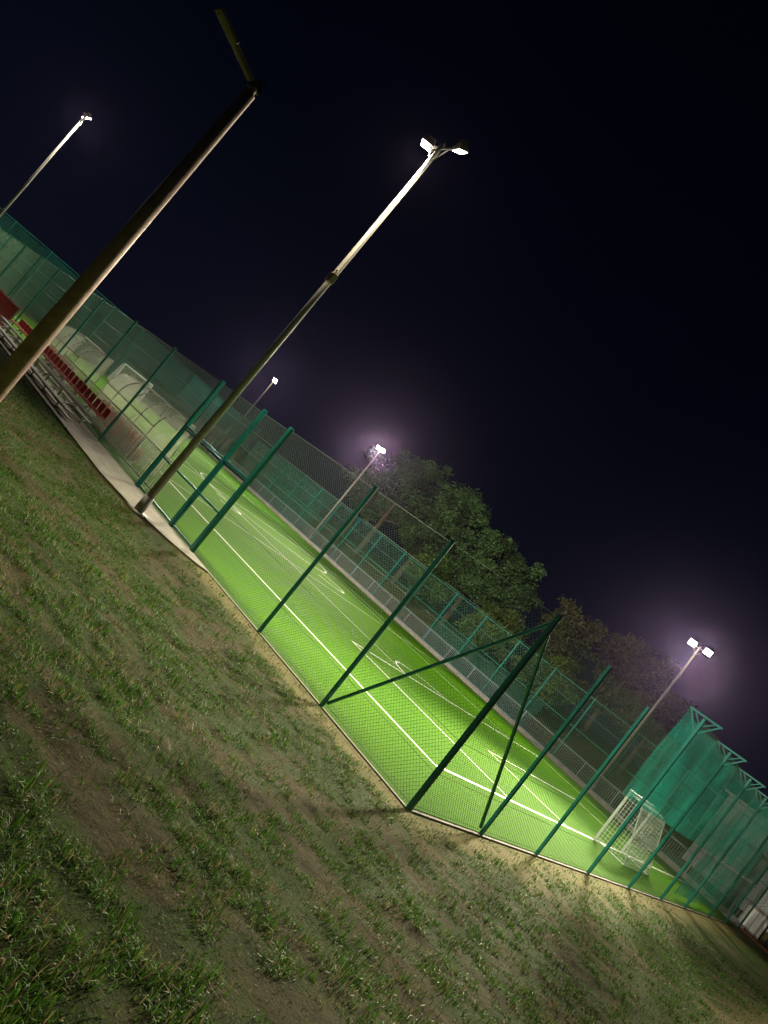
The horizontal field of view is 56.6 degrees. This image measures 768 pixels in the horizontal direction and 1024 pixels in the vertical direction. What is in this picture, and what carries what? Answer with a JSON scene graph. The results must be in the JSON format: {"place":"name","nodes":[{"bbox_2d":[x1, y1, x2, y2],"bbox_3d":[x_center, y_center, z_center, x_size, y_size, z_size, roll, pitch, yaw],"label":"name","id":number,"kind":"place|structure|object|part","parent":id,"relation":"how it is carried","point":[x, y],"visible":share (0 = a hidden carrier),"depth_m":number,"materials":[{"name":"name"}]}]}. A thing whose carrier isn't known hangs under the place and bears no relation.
{"place":"outdoors","nodes":[
{"label":"outdoors","id":0,"kind":"place"},
{"bbox_2d":[0,330,207,572],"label":"path","id":1,"kind":"structure","parent":0,"point":[111,472],"depth_m":20.33,"materials":[{"name":"concrete"}]},
{"bbox_2d":[0,288,21,329],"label":"red barrier","id":2,"kind":"object","parent":1,"relation":"on","point":[9,309],"visible":0.87,"depth_m":34.28,"materials":[{"name":"plastic"}]},
{"bbox_2d":[0,315,111,423],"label":"bleacher","id":3,"kind":"object","parent":1,"relation":"on","point":[24,327],"visible":0.85,"depth_m":25.87,"materials":[{"name":"red plastic"}]},
{"bbox_2d":[126,135,468,519],"bbox_3d":[-2.227,-4.759,17.962,1.709,12.367,0.500,36,-4,45],"label":"floodlight pole","id":4,"kind":"object","parent":1,"relation":"on","point":[143,504],"visible":1,"depth_m":17.86,"materials":[{"name":"metal"}]},
{"bbox_2d":[0,267,767,1023],"bbox_3d":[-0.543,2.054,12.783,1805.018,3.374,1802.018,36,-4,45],"label":"ground","id":5,"kind":"structure","parent":0,"point":[740,949],"depth_m":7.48,"materials":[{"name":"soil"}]},
{"bbox_2d":[0,221,42,272],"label":"deciduous tree","id":6,"kind":"object","parent":5,"relation":"on","point":[34,248],"visible":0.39,"depth_m":74.13,"materials":[{"name":"green plant"}]},
{"bbox_2d":[0,112,91,216],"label":"floodlight pole","id":7,"kind":"object","parent":5,"relation":"on","point":[37,171],"visible":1,"depth_m":41.34,"materials":[{"name":"metal"}]},
{"bbox_2d":[0,208,260,464],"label":"end fence","id":8,"kind":"object","parent":5,"relation":"on","point":[21,234],"visible":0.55,"depth_m":66.99,"materials":[{"name":"teal metal"}]},
{"bbox_2d":[0,7,265,401],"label":"street lamp","id":9,"kind":"object","parent":5,"relation":"on","point":[26,353],"visible":1,"depth_m":8.09,"materials":[{"name":"brown metal"}]},
{"bbox_2d":[211,377,277,456],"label":"floodlight pole","id":10,"kind":"object","parent":5,"relation":"on","point":[275,380],"visible":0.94,"depth_m":81.74,"materials":[{"name":"metal"}]},
{"bbox_2d":[308,445,385,538],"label":"floodlight pole","id":11,"kind":"object","parent":5,"relation":"on","point":[380,449],"visible":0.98,"depth_m":66.30,"materials":[{"name":"metal"}]},
{"bbox_2d":[4,311,731,923],"bbox_3d":[-8.970,-0.493,44.193,60.880,0.024,30.880,36,-4,45],"label":"football pitch","id":12,"kind":"object","parent":5,"relation":"on","point":[410,719],"visible":0.73,"depth_m":23.92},
{"bbox_2d":[40,326,113,388],"bbox_3d":[-14.969,-7.450,34.343,4.760,2.252,1.360,36,-4,45],"label":"team dugout","id":13,"kind":"object","parent":12,"relation":"on","point":[99,349],"visible":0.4,"depth_m":33.92,"materials":[{"name":"metal"}]},
{"bbox_2d":[51,354,172,488],"bbox_3d":[-10.546,-3.748,26.595,13.212,1.125,0.050,36,-4,45],"label":"spectator railing","id":14,"kind":"object","parent":12,"relation":"on","point":[125,416],"visible":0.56,"depth_m":24.89,"materials":[{"name":"metal"}]},
{"bbox_2d":[108,364,152,402],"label":"handball goal","id":15,"kind":"object","parent":12,"relation":"on","point":[131,378],"visible":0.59,"depth_m":65.36,"materials":[{"name":"white paint"}]},
{"bbox_2d":[88,373,195,475],"bbox_3d":[-9.613,-3.660,27.822,5.460,2.402,1.360,36,-4,45],"label":"team dugout","id":16,"kind":"object","parent":12,"relation":"on","point":[168,404],"visible":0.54,"depth_m":27.08,"materials":[{"name":"metal"}]},
{"bbox_2d":[594,796,664,875],"bbox_3d":[9.202,11.582,25.625,1.260,2.130,3.280,36,-4,45],"label":"handball goal","id":17,"kind":"object","parent":12,"relation":"on","point":[604,826],"visible":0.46,"depth_m":24.91,"materials":[{"name":"white paint"}]},
{"bbox_2d":[337,445,403,539],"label":"deciduous tree","id":18,"kind":"object","parent":5,"relation":"on","point":[374,508],"visible":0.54,"depth_m":81.93,"materials":[{"name":"green plant"}]},
{"bbox_2d":[0,227,767,927],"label":"chain link fence","id":19,"kind":"object","parent":5,"relation":"on","point":[492,701],"visible":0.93,"depth_m":17.04,"materials":[{"name":"green metal"}]},
{"bbox_2d":[138,426,246,546],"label":"fence gate","id":20,"kind":"structure","parent":19,"relation":"attached to","point":[198,493],"depth_m":19.46,"materials":[{"name":"green metal"}]},
{"bbox_2d":[622,717,767,913],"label":"ball stop net","id":21,"kind":"object","parent":19,"relation":"hanging from","point":[680,732],"visible":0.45,"depth_m":22.74,"materials":[{"name":"teal fabric"}]},
{"bbox_2d":[352,449,455,556],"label":"deciduous tree","id":22,"kind":"object","parent":5,"relation":"on","point":[415,472],"visible":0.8,"depth_m":79.38,"materials":[{"name":"green plant"}]},
{"bbox_2d":[403,547,456,608],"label":"deciduous tree","id":23,"kind":"object","parent":5,"relation":"on","point":[418,573],"visible":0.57,"depth_m":65.50,"materials":[{"name":"green plant"}]},
{"bbox_2d":[389,478,485,585],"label":"deciduous tree","id":24,"kind":"object","parent":5,"relation":"on","point":[452,491],"visible":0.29,"depth_m":75.65,"materials":[{"name":"green plant"}]},
{"bbox_2d":[403,492,491,597],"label":"deciduous tree","id":25,"kind":"object","parent":5,"relation":"on","point":[465,532],"visible":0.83,"depth_m":70.55,"materials":[{"name":"green plant"}]},
{"bbox_2d":[439,526,525,622],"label":"deciduous tree","id":26,"kind":"object","parent":5,"relation":"on","point":[496,548],"visible":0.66,"depth_m":68.41,"materials":[{"name":"green plant"}]},
{"bbox_2d":[228,459,748,916],"bbox_3d":[0.474,7.245,56.662,60.630,1.200,0.060,36,-4,45],"label":"railing","id":27,"kind":"object","parent":5,"relation":"on","point":[308,533],"visible":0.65,"depth_m":51.56,"materials":[{"name":"metal"}]},
{"bbox_2d":[455,603,524,664],"bbox_3d":[8.512,10.264,59.688,5.251,6.464,6.191,36,-4,45],"label":"deciduous tree","id":28,"kind":"object","parent":5,"relation":"on","point":[491,613],"visible":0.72,"depth_m":59.23,"materials":[{"name":"green plant"}]},
{"bbox_2d":[236,441,767,917],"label":"fence","id":29,"kind":"object","parent":5,"relation":"on","point":[454,641],"visible":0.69,"depth_m":53.45,"materials":[{"name":"green metal"}]},
{"bbox_2d":[463,559,546,650],"bbox_3d":[10.415,8.376,64.654,6.750,10.869,6.348,36,-4,45],"label":"deciduous tree","id":30,"kind":"object","parent":5,"relation":"on","point":[525,581],"visible":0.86,"depth_m":64.07,"materials":[{"name":"green plant"}]},
{"bbox_2d":[511,647,582,714],"bbox_3d":[12.034,13.017,54.668,5.800,6.238,5.930,38,-3,12],"label":"deciduous tree","id":31,"kind":"object","parent":5,"relation":"on","point":[553,662],"visible":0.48,"depth_m":53.40,"materials":[{"name":"green plant"}]},
{"bbox_2d":[523,594,608,695],"bbox_3d":[15.383,12.580,62.696,7.362,9.675,6.702,36,-4,45],"label":"deciduous tree","id":32,"kind":"object","parent":5,"relation":"on","point":[588,634],"visible":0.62,"depth_m":61.67,"materials":[{"name":"green plant"}]},
{"bbox_2d":[575,630,681,738],"bbox_3d":[19.595,15.105,59.920,6.931,10.192,6.845,37,-4,31],"label":"deciduous tree","id":33,"kind":"object","parent":5,"relation":"on","point":[634,670],"visible":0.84,"depth_m":59.29,"materials":[{"name":"green plant"}]},
{"bbox_2d":[590,638,713,789],"bbox_3d":[15.710,12.296,42.617,1.586,11.044,0.561,36,-4,45],"label":"floodlight pole","id":34,"kind":"object","parent":5,"relation":"on","point":[708,652],"visible":0.98,"depth_m":42.61,"materials":[{"name":"metal"}]},
{"bbox_2d":[611,677,699,775],"bbox_3d":[20.393,16.909,54.813,6.067,8.410,5.890,38,-3,22],"label":"deciduous tree","id":35,"kind":"object","parent":5,"relation":"on","point":[668,712],"visible":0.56,"depth_m":54.66,"materials":[{"name":"green plant"}]},
{"bbox_2d":[682,795,767,932],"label":"walls","id":36,"kind":"structure","parent":5,"relation":"on","point":[763,903],"depth_m":41.75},
{"bbox_2d":[738,901,767,939],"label":"electrical cabinet","id":37,"kind":"object","parent":5,"relation":"on","point":[755,923],"visible":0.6,"depth_m":34.57,"materials":[{"name":"metal"}]},
{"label":"doors","id":38,"kind":"part","parent":37,"relation":"part of","materials":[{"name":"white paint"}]},
{"bbox_2d":[0,0,767,812],"label":"sky","id":39,"kind":"structure","parent":0,"point":[566,311],"materials":[{"name":"black"}]},
{"bbox_2d":[215,458,767,952],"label":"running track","id":40,"kind":"structure","parent":0,"point":[603,804],"depth_m":36.23,"materials":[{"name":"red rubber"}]},
{"bbox_2d":[209,454,744,928],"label":"track kerb","id":41,"kind":"structure","parent":40,"relation":"on","point":[505,716],"depth_m":48.17,"materials":[{"name":"concrete"}]}
]}

